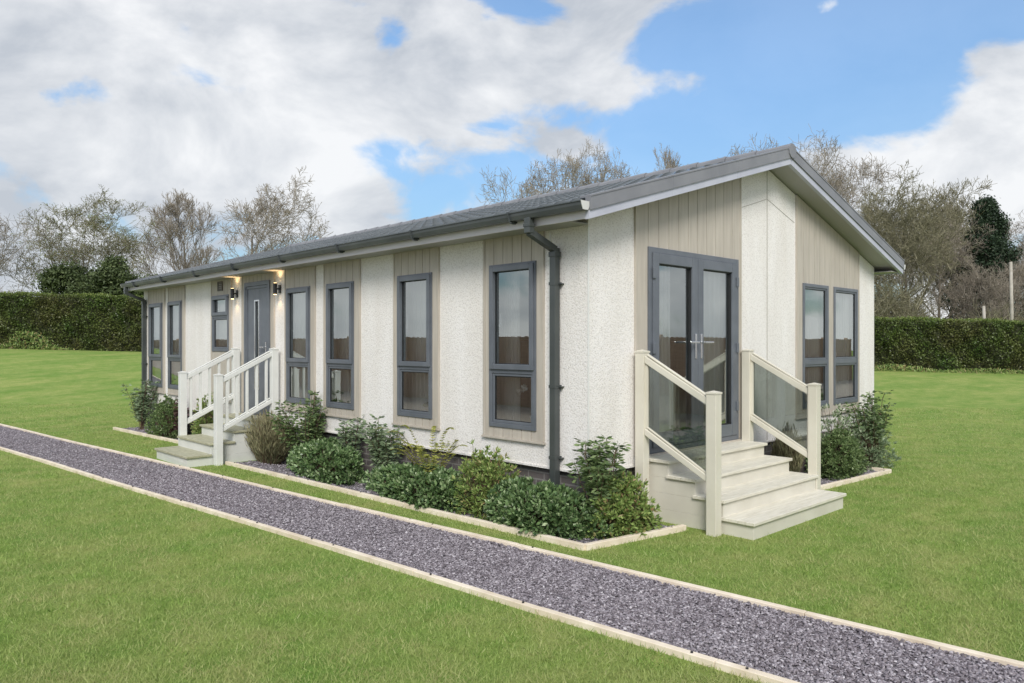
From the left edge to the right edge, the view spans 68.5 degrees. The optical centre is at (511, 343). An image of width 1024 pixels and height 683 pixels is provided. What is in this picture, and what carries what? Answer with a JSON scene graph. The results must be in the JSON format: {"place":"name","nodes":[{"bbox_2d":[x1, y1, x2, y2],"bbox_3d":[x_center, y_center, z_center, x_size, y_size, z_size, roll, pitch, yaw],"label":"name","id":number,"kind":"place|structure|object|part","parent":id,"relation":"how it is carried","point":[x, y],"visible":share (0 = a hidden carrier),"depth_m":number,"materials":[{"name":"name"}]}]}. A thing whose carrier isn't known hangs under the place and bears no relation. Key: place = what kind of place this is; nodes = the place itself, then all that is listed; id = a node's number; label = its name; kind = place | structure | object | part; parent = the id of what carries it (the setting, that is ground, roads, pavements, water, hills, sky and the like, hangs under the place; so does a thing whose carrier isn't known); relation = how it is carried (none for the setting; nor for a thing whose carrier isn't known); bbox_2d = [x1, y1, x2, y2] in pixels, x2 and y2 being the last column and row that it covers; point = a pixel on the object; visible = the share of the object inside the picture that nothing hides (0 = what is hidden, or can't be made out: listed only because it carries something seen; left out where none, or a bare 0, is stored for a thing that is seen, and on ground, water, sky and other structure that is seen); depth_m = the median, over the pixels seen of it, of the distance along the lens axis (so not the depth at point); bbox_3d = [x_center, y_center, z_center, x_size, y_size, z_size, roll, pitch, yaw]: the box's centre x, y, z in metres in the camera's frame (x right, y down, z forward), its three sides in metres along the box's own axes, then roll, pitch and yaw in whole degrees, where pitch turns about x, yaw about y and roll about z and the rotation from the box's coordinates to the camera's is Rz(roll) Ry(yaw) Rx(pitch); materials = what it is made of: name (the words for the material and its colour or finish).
{"place":"outdoors","nodes":[
{"label":"outdoors","id":0,"kind":"place"},
{"bbox_2d":[0,425,1023,682],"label":"path","id":1,"kind":"structure","parent":0,"point":[508,567],"depth_m":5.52,"materials":[{"name":"grey gravel"}]},
{"bbox_2d":[0,348,1023,682],"bbox_3d":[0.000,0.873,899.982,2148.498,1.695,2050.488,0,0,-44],"label":"lawn","id":2,"kind":"structure","parent":0,"point":[54,378],"depth_m":6.09,"materials":[{"name":"plant"}]},
{"bbox_2d":[0,210,56,282],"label":"bare tree","id":3,"kind":"object","parent":2,"relation":"on","point":[2,263],"visible":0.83,"depth_m":44.36,"materials":[{"name":"brown plant"}]},
{"bbox_2d":[0,330,83,349],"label":"weed clump","id":4,"kind":"object","parent":2,"relation":"on","point":[27,341],"visible":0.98,"depth_m":31.37,"materials":[{"name":"green plant"}]},
{"bbox_2d":[30,257,94,294],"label":"evergreen tree","id":5,"kind":"object","parent":2,"relation":"on","point":[66,278],"visible":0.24,"depth_m":41.41,"materials":[{"name":"green plant"}]},
{"bbox_2d":[0,290,143,351],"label":"hedge","id":6,"kind":"object","parent":2,"relation":"on","point":[95,322],"visible":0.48,"depth_m":32.04,"materials":[{"name":"green plant"}]},
{"bbox_2d":[0,184,172,293],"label":"spring tree","id":7,"kind":"object","parent":2,"relation":"on","point":[67,251],"visible":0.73,"depth_m":44.75,"materials":[{"name":"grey plant"}]},
{"bbox_2d":[79,252,157,296],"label":"evergreen tree","id":8,"kind":"object","parent":2,"relation":"on","point":[111,275],"visible":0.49,"depth_m":40.22,"materials":[{"name":"green plant"}]},
{"bbox_2d":[113,427,177,443],"bbox_3d":[-6.364,1.706,13.572,4.464,0.076,0.050,0,0,43],"label":"bed edging","id":9,"kind":"object","parent":2,"relation":"on","point":[146,435],"visible":0.47,"depth_m":13.91,"materials":[{"name":"beige concrete"}]},
{"bbox_2d":[128,188,223,276],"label":"bare tree","id":10,"kind":"object","parent":2,"relation":"on","point":[168,222],"visible":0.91,"depth_m":51.42,"materials":[{"name":"grey plant"}]},
{"bbox_2d":[154,347,278,466],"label":"entrance steps","id":11,"kind":"structure","parent":2,"relation":"on","point":[220,440],"depth_m":11.08,"materials":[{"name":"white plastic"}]},
{"bbox_2d":[201,166,333,259],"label":"bare tree","id":12,"kind":"object","parent":2,"relation":"on","point":[271,212],"visible":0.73,"depth_m":50.34,"materials":[{"name":"grey plant"}]},
{"bbox_2d":[0,447,800,682],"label":"path edging","id":13,"kind":"object","parent":2,"relation":"on","point":[706,660],"visible":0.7,"depth_m":5.11,"materials":[{"name":"beige concrete"}]},
{"bbox_2d":[225,461,685,550],"bbox_3d":[-1.543,1.705,8.374,6.846,0.083,1.142,0,0,34],"label":"bed edging","id":14,"kind":"object","parent":2,"relation":"on","point":[594,544],"visible":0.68,"depth_m":7.05,"materials":[{"name":"beige concrete"}]},
{"bbox_2d":[123,426,876,542],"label":"slate mulch","id":15,"kind":"object","parent":2,"relation":"on","point":[358,484],"visible":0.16,"depth_m":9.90,"materials":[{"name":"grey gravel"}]},
{"bbox_2d":[243,408,295,464],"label":"heather bush","id":16,"kind":"object","parent":15,"relation":"on","point":[266,445],"visible":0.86,"depth_m":10.64,"materials":[{"name":"brown plant"}]},
{"bbox_2d":[266,390,340,450],"bbox_3d":[-2.823,1.180,10.217,1.133,1.084,0.634,0,0,-44],"label":"tall shrub","id":17,"kind":"object","parent":15,"relation":"on","point":[311,425],"visible":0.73,"depth_m":10.14,"materials":[{"name":"green plant"}]},
{"bbox_2d":[286,436,365,485],"bbox_3d":[-2.430,1.454,9.709,0.691,0.557,1.784,0,0,-44],"label":"laurel bush","id":18,"kind":"object","parent":15,"relation":"on","point":[326,460],"visible":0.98,"depth_m":9.37,"materials":[{"name":"green plant"}]},
{"bbox_2d":[335,415,365,459],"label":"sapling plant","id":19,"kind":"object","parent":15,"relation":"on","point":[350,437],"visible":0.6,"depth_m":9.60,"materials":[{"name":"green plant"}]},
{"bbox_2d":[357,414,405,469],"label":"tall shrub","id":20,"kind":"object","parent":15,"relation":"on","point":[380,450],"visible":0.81,"depth_m":8.84,"materials":[{"name":"green plant"}]},
{"bbox_2d":[358,462,480,513],"bbox_3d":[-1.054,1.498,8.252,0.716,0.468,2.175,0,0,-44],"label":"laurel bush","id":21,"kind":"object","parent":15,"relation":"on","point":[403,482],"visible":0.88,"depth_m":7.97,"materials":[{"name":"green plant"}]},
{"bbox_2d":[376,425,467,483],"bbox_3d":[-0.853,1.292,8.198,1.135,0.836,0.808,0,0,-44],"label":"fern","id":22,"kind":"object","parent":15,"relation":"on","point":[424,456],"visible":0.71,"depth_m":8.14,"materials":[{"name":"green plant"}]},
{"bbox_2d":[444,439,524,520],"bbox_3d":[-0.295,1.345,7.599,0.662,0.763,1.169,0,0,-44],"label":"flowering shrub","id":23,"kind":"object","parent":15,"relation":"on","point":[484,480],"visible":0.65,"depth_m":7.51,"materials":[{"name":"green plant"}]},
{"bbox_2d":[480,476,613,540],"bbox_3d":[0.205,1.485,6.990,0.686,0.492,1.653,0,0,-44],"label":"laurel bush","id":24,"kind":"object","parent":15,"relation":"on","point":[548,507],"visible":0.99,"depth_m":6.72,"materials":[{"name":"green plant"}]},
{"bbox_2d":[563,434,631,521],"bbox_3d":[0.824,1.279,6.771,0.709,0.888,0.532,0,0,-44],"label":"tall shrub","id":25,"kind":"object","parent":15,"relation":"on","point":[597,477],"visible":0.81,"depth_m":6.68,"materials":[{"name":"green plant"}]},
{"bbox_2d":[581,471,662,539],"bbox_3d":[0.989,1.428,6.781,0.895,0.602,0.590,0,0,-44],"label":"corner shrub","id":26,"kind":"object","parent":15,"relation":"on","point":[628,518],"visible":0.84,"depth_m":6.67,"materials":[{"name":"green plant"}]},
{"bbox_2d":[0,424,1023,668],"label":"path edging","id":27,"kind":"object","parent":2,"relation":"on","point":[792,610],"visible":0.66,"depth_m":5.50,"materials":[{"name":"beige concrete"}]},
{"bbox_2d":[120,143,905,502],"bbox_3d":[-0.982,-0.246,13.608,7.699,4.333,12.628,0,0,-44],"label":"park home","id":28,"kind":"object","parent":2,"relation":"on","point":[774,233],"visible":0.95,"depth_m":8.79,"materials":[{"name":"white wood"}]},
{"bbox_2d":[148,303,162,386],"bbox_3d":[-7.180,0.019,15.215,0.112,1.682,0.754,0,0,-44],"label":"window","id":29,"kind":"structure","parent":28,"relation":"in","point":[152,357],"depth_m":15.34,"materials":[{"name":"black"}]},
{"bbox_2d":[154,307,160,382],"bbox_3d":[-7.281,0.060,15.435,0.054,2.000,0.502,0,0,-44],"label":"curtain","id":30,"kind":"object","parent":28,"relation":"hanging from","point":[157,370],"visible":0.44,"depth_m":15.41,"materials":[{"name":"white fabric"}]},
{"bbox_2d":[167,300,181,388],"bbox_3d":[-6.450,0.019,14.450,0.112,1.682,0.711,0,0,-44],"label":"window","id":31,"kind":"structure","parent":28,"relation":"in","point":[171,357],"depth_m":14.62,"materials":[{"name":"black"}]},
{"bbox_2d":[173,305,179,384],"bbox_3d":[-6.539,0.060,14.658,0.054,2.000,0.452,0,0,-44],"label":"curtain","id":32,"kind":"object","parent":28,"relation":"hanging from","point":[176,367],"visible":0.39,"depth_m":14.63,"materials":[{"name":"white fabric"}]},
{"bbox_2d":[211,294,228,350],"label":"window","id":33,"kind":"structure","parent":28,"relation":"in","point":[215,315],"depth_m":12.92,"materials":[{"name":"black"}]},
{"bbox_2d":[217,300,226,346],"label":"curtain","id":34,"kind":"object","parent":28,"relation":"hanging from","point":[221,333],"visible":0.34,"depth_m":13.07,"materials":[{"name":"white fabric"}]},
{"bbox_2d":[230,288,237,298],"bbox_3d":[-4.587,-0.830,12.407,0.114,0.176,0.060,0,0,-44],"label":"wall light","id":35,"kind":"object","parent":28,"relation":"attached to","point":[232,293],"visible":1,"depth_m":12.38,"materials":[{"name":"black metal"}]},
{"bbox_2d":[246,285,266,410],"bbox_3d":[-4.024,0.060,11.869,0.105,1.955,0.768,0,0,-44],"label":"door","id":36,"kind":"structure","parent":28,"relation":"in","point":[254,294],"depth_m":11.92,"materials":[{"name":"grey"}]},
{"bbox_2d":[273,283,280,294],"bbox_3d":[-3.537,-0.830,11.307,0.114,0.176,0.060,0,0,-44],"label":"wall light","id":37,"kind":"object","parent":28,"relation":"attached to","point":[275,288],"visible":1,"depth_m":11.27,"materials":[{"name":"black metal"}]},
{"bbox_2d":[286,286,309,404],"bbox_3d":[-3.082,0.019,10.921,0.112,1.682,0.701,0,0,-44],"label":"window","id":38,"kind":"structure","parent":28,"relation":"in","point":[291,362],"depth_m":11.03,"materials":[{"name":"black"}]},
{"bbox_2d":[292,292,307,397],"bbox_3d":[-3.038,0.060,10.990,0.054,2.000,0.712,0,0,-44],"label":"curtain","id":39,"kind":"object","parent":28,"relation":"hanging from","point":[299,382],"visible":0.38,"depth_m":11.09,"materials":[{"name":"white fabric"}]},
{"bbox_2d":[326,281,353,409],"bbox_3d":[-2.284,0.019,10.084,0.112,1.682,0.690,0,0,-44],"label":"window","id":40,"kind":"structure","parent":28,"relation":"in","point":[348,364],"depth_m":10.11,"materials":[{"name":"black"}]},
{"bbox_2d":[337,288,350,402],"bbox_3d":[-2.279,0.060,10.368,0.054,2.000,0.462,0,0,-44],"label":"curtain","id":41,"kind":"object","parent":28,"relation":"hanging from","point":[344,382],"visible":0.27,"depth_m":10.43,"materials":[{"name":"white fabric"}]},
{"bbox_2d":[397,272,431,418],"bbox_3d":[-1.130,0.019,8.875,0.112,1.682,0.678,0,0,-44],"label":"window","id":42,"kind":"structure","parent":28,"relation":"in","point":[403,366],"depth_m":8.88,"materials":[{"name":"black plastic"}]},
{"bbox_2d":[408,280,427,410],"bbox_3d":[-1.056,0.060,9.087,0.054,2.000,0.642,0,0,-44],"label":"curtain","id":43,"kind":"object","parent":28,"relation":"hanging from","point":[417,391],"visible":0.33,"depth_m":9.17,"materials":[{"name":"white fabric"}]},
{"bbox_2d":[500,271,520,420],"bbox_3d":[-0.028,0.060,8.009,0.054,2.000,0.303,0,0,-44],"label":"curtain","id":44,"kind":"object","parent":28,"relation":"hanging from","point":[509,332],"visible":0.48,"depth_m":7.99,"materials":[{"name":"white fabric"}]},
{"bbox_2d":[489,260,535,430],"bbox_3d":[0.020,0.019,7.670,0.112,1.682,0.685,0,0,-44],"label":"window","id":45,"kind":"structure","parent":28,"relation":"in","point":[496,369],"depth_m":7.66,"materials":[{"name":"black plastic"}]},
{"bbox_2d":[516,384,530,418],"bbox_3d":[0.166,0.615,7.677,0.112,0.426,0.334,0,0,-44],"label":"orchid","id":46,"kind":"object","parent":28,"relation":"on","point":[523,388],"visible":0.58,"depth_m":7.70,"materials":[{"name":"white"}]},
{"bbox_2d":[659,265,669,431],"bbox_3d":[1.466,0.045,7.798,0.563,2.090,0.054,0,0,-44],"label":"curtain","id":47,"kind":"object","parent":28,"relation":"hanging from","point":[664,345],"visible":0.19,"depth_m":7.92,"materials":[{"name":"white fabric"}]},
{"bbox_2d":[652,252,699,447],"bbox_3d":[1.706,0.063,7.851,0.830,1.971,0.140,0,0,-44],"label":"door","id":48,"kind":"structure","parent":28,"relation":"in","point":[690,434],"depth_m":8.00,"materials":[{"name":"black plastic"}]},
{"bbox_2d":[704,271,726,425],"bbox_3d":[2.313,0.045,8.606,0.822,2.090,0.054,0,0,-44],"label":"curtain","id":49,"kind":"object","parent":28,"relation":"hanging from","point":[715,328],"visible":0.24,"depth_m":8.64,"materials":[{"name":"white fabric"}]},
{"bbox_2d":[698,259,738,440],"bbox_3d":[2.310,0.063,8.428,0.830,1.971,0.140,0,0,-44],"label":"door","id":50,"kind":"structure","parent":28,"relation":"in","point":[729,428],"depth_m":8.63,"materials":[{"name":"black plastic"}]},
{"bbox_2d":[805,289,821,401],"bbox_3d":[4.150,0.060,10.359,0.463,2.000,0.054,0,0,-44],"label":"window pane","id":51,"kind":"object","parent":28,"relation":"hanging from","point":[813,323],"visible":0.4,"depth_m":10.34,"materials":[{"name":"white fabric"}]},
{"bbox_2d":[802,283,828,408],"bbox_3d":[4.091,0.024,10.184,0.770,1.657,0.069,0,0,-44],"label":"window","id":52,"kind":"structure","parent":28,"relation":"in","point":[823,361],"depth_m":10.34,"materials":[{"name":"black"}]},
{"bbox_2d":[836,293,850,397],"bbox_3d":[4.794,0.060,10.974,0.683,2.000,0.054,0,0,-44],"label":"window pane","id":53,"kind":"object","parent":28,"relation":"hanging from","point":[843,339],"visible":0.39,"depth_m":11.01,"materials":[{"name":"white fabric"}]},
{"bbox_2d":[833,287,857,404],"bbox_3d":[4.797,0.024,10.858,0.822,1.657,0.069,0,0,-44],"label":"window","id":54,"kind":"structure","parent":28,"relation":"in","point":[852,360],"depth_m":10.98,"materials":[{"name":"black plastic"}]},
{"bbox_2d":[476,149,570,204],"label":"bare tree","id":55,"kind":"object","parent":2,"relation":"on","point":[531,188],"visible":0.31,"depth_m":58.79,"materials":[{"name":"brown plant"}]},
{"bbox_2d":[553,136,639,190],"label":"bare tree","id":56,"kind":"object","parent":2,"relation":"on","point":[574,172],"visible":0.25,"depth_m":58.27,"materials":[{"name":"brown plant"}]},
{"bbox_2d":[653,144,687,171],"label":"bare tree","id":57,"kind":"object","parent":2,"relation":"on","point":[671,162],"visible":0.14,"depth_m":66.04,"materials":[{"name":"brown plant"}]},
{"bbox_2d":[634,349,846,539],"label":"entrance steps","id":58,"kind":"structure","parent":2,"relation":"on","point":[745,487],"depth_m":7.30,"materials":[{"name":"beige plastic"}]},
{"bbox_2d":[717,130,942,315],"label":"bare tree","id":59,"kind":"object","parent":2,"relation":"on","point":[840,180],"visible":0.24,"depth_m":51.74,"materials":[{"name":"brown plant"}]},
{"bbox_2d":[802,470,874,484],"bbox_3d":[3.852,1.712,9.471,2.520,0.001,0.820,0,0,-44],"label":"flower bed","id":60,"kind":"object","parent":2,"relation":"on","point":[823,480],"visible":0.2,"depth_m":9.50,"materials":[{"name":"stone"}]},
{"bbox_2d":[770,421,805,472],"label":"grassy plant","id":61,"kind":"object","parent":60,"relation":"on","point":[782,449],"visible":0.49,"depth_m":9.04,"materials":[{"name":"green plant"}]},
{"bbox_2d":[804,423,870,480],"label":"round bush","id":62,"kind":"object","parent":60,"relation":"on","point":[835,465],"visible":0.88,"depth_m":9.64,"materials":[{"name":"green plant"}]},
{"bbox_2d":[806,403,869,461],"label":"flowering shrub","id":63,"kind":"object","parent":60,"relation":"on","point":[834,421],"visible":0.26,"depth_m":10.15,"materials":[{"name":"green plant"}]},
{"bbox_2d":[821,466,891,489],"bbox_3d":[3.926,1.705,9.413,2.545,0.082,0.683,0,0,-44],"label":"bed edging","id":64,"kind":"object","parent":60,"relation":"on","point":[881,471],"visible":0.38,"depth_m":9.45,"materials":[{"name":"beige concrete"}]},
{"bbox_2d":[843,390,896,454],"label":"tall shrub","id":65,"kind":"object","parent":2,"relation":"on","point":[880,415],"visible":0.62,"depth_m":10.53,"materials":[{"name":"green plant"}]},
{"bbox_2d":[852,408,901,469],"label":"grey shrub","id":66,"kind":"object","parent":2,"relation":"on","point":[873,459],"visible":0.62,"depth_m":10.39,"materials":[{"name":"green plant"}]},
{"bbox_2d":[855,160,964,310],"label":"bare tree","id":67,"kind":"object","parent":2,"relation":"on","point":[891,213],"visible":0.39,"depth_m":45.52,"materials":[{"name":"brown plant"}]},
{"bbox_2d":[856,176,996,311],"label":"bare tree","id":68,"kind":"object","parent":2,"relation":"on","point":[951,191],"visible":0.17,"depth_m":56.76,"materials":[{"name":"brown plant"}]},
{"bbox_2d":[874,176,984,316],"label":"bare tree","id":69,"kind":"object","parent":2,"relation":"on","point":[914,207],"visible":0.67,"depth_m":44.20,"materials":[{"name":"grey plant"}]},
{"bbox_2d":[874,363,989,372],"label":"weed clump","id":70,"kind":"object","parent":2,"relation":"on","point":[900,368],"visible":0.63,"depth_m":30.32,"materials":[{"name":"green plant"}]},
{"bbox_2d":[874,315,1023,373],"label":"hedge","id":71,"kind":"object","parent":2,"relation":"on","point":[936,343],"visible":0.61,"depth_m":31.03,"materials":[{"name":"green plant"}]},
{"bbox_2d":[874,266,1023,323],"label":"undergrowth","id":72,"kind":"object","parent":2,"relation":"on","point":[915,311],"visible":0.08,"depth_m":41.70,"materials":[{"name":"green plant"}]},
{"bbox_2d":[891,202,1009,318],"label":"bare tree","id":73,"kind":"object","parent":2,"relation":"on","point":[964,251],"visible":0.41,"depth_m":49.24,"materials":[{"name":"brown plant"}]},
{"bbox_2d":[888,198,1020,317],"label":"bare tree","id":74,"kind":"object","parent":2,"relation":"on","point":[935,316],"visible":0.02,"depth_m":62.42,"materials":[{"name":"brown plant"}]},
{"bbox_2d":[928,245,995,316],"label":"bare tree","id":75,"kind":"object","parent":2,"relation":"on","point":[957,281],"visible":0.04,"depth_m":51.57,"materials":[{"name":"brown plant"}]},
{"bbox_2d":[901,227,1022,318],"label":"bare tree","id":76,"kind":"object","parent":2,"relation":"on","point":[937,283],"depth_m":66.07,"materials":[{"name":"brown plant"}]},
{"bbox_2d":[923,367,1023,373],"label":"weed clump","id":77,"kind":"object","parent":2,"relation":"on","point":[985,369],"visible":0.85,"depth_m":30.32,"materials":[{"name":"green plant"}]},
{"bbox_2d":[930,194,1023,319],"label":"bare tree","id":78,"kind":"object","parent":2,"relation":"on","point":[997,241],"visible":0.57,"depth_m":49.30,"materials":[{"name":"green plant"}]},
{"bbox_2d":[931,253,1023,320],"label":"bare tree","id":79,"kind":"object","parent":2,"relation":"on","point":[1004,290],"visible":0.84,"depth_m":45.02,"materials":[{"name":"brown plant"}]},
{"bbox_2d":[982,306,985,318],"bbox_3d":[22.607,-0.225,35.964,0.262,3.196,0.170,0,0,-44],"label":"wooden pole","id":80,"kind":"object","parent":2,"relation":"on","point":[983,312],"visible":0.21,"depth_m":35.89,"materials":[{"name":"white wood"}]},
{"bbox_2d":[1009,262,1013,320],"bbox_3d":[23.899,-1.264,35.965,0.263,5.327,0.170,0,0,-44],"label":"wooden pole","id":81,"kind":"object","parent":2,"relation":"on","point":[1011,289],"visible":0.6,"depth_m":35.91,"materials":[{"name":"white wood"}]},
{"bbox_2d":[1001,211,1023,315],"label":"bare tree","id":82,"kind":"object","parent":2,"relation":"on","point":[1022,244],"visible":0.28,"depth_m":50.39,"materials":[{"name":"brown plant"}]},
{"bbox_2d":[1009,265,1023,320],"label":"bare tree","id":83,"kind":"object","parent":2,"relation":"on","point":[1018,295],"visible":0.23,"depth_m":45.65,"materials":[{"name":"brown plant"}]},
{"bbox_2d":[1015,242,1023,314],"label":"bare tree","id":84,"kind":"object","parent":2,"relation":"on","point":[1021,265],"visible":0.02,"depth_m":61.66,"materials":[{"name":"brown plant"}]},
{"bbox_2d":[0,0,1023,318],"label":"sky","id":85,"kind":"structure","parent":0,"point":[397,110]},
{"bbox_2d":[520,340,530,421],"bbox_3d":[0.265,0.530,10.471,0.500,1.180,1.330,0,0,-44],"label":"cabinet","id":86,"kind":"object","parent":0,"point":[525,404],"visible":0.02,"depth_m":10.22,"materials":[{"name":"brown wood"}]},
{"bbox_3d":[0.321,0.515,10.075,0.034,1.030,0.630,0,0,-44],"label":"door","id":87,"kind":"part","parent":86,"relation":"part of","materials":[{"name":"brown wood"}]},
{"bbox_2d":[670,342,686,429],"bbox_3d":[2.266,0.545,9.823,0.500,1.150,1.530,0,0,-44],"label":"table","id":88,"kind":"object","parent":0,"point":[678,394],"visible":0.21,"depth_m":9.63,"materials":[{"name":"brown wood"}]},
{"bbox_3d":[1.838,0.530,9.934,0.034,1.000,0.730,0,0,-44],"label":"door","id":89,"kind":"part","parent":88,"relation":"part of","materials":[{"name":"wood"}]},
{"bbox_3d":[2.356,0.530,9.391,0.034,1.000,0.730,0,0,-44],"label":"door","id":90,"kind":"part","parent":88,"relation":"part of","materials":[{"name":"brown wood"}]},
{"label":"flower bed","id":91,"kind":"structure","parent":0,"visible":0},
{"bbox_2d":[120,379,160,429],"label":"tall shrub","id":92,"kind":"object","parent":91,"relation":"on","point":[142,402],"visible":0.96,"depth_m":15.00,"materials":[{"name":"green plant"}]},
{"bbox_2d":[144,394,187,438],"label":"round bush","id":93,"kind":"object","parent":91,"relation":"on","point":[161,424],"visible":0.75,"depth_m":13.76,"materials":[{"name":"green plant"}]},
{"bbox_2d":[171,397,188,431],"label":"shrub","id":94,"kind":"object","parent":91,"relation":"on","point":[173,418],"visible":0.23,"depth_m":13.60,"materials":[{"name":"green plant"}]},
{"bbox_2d":[190,391,213,434],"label":"round bush","id":95,"kind":"object","parent":91,"relation":"on","point":[203,419],"visible":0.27,"depth_m":12.76,"materials":[{"name":"green plant"}]}
]}

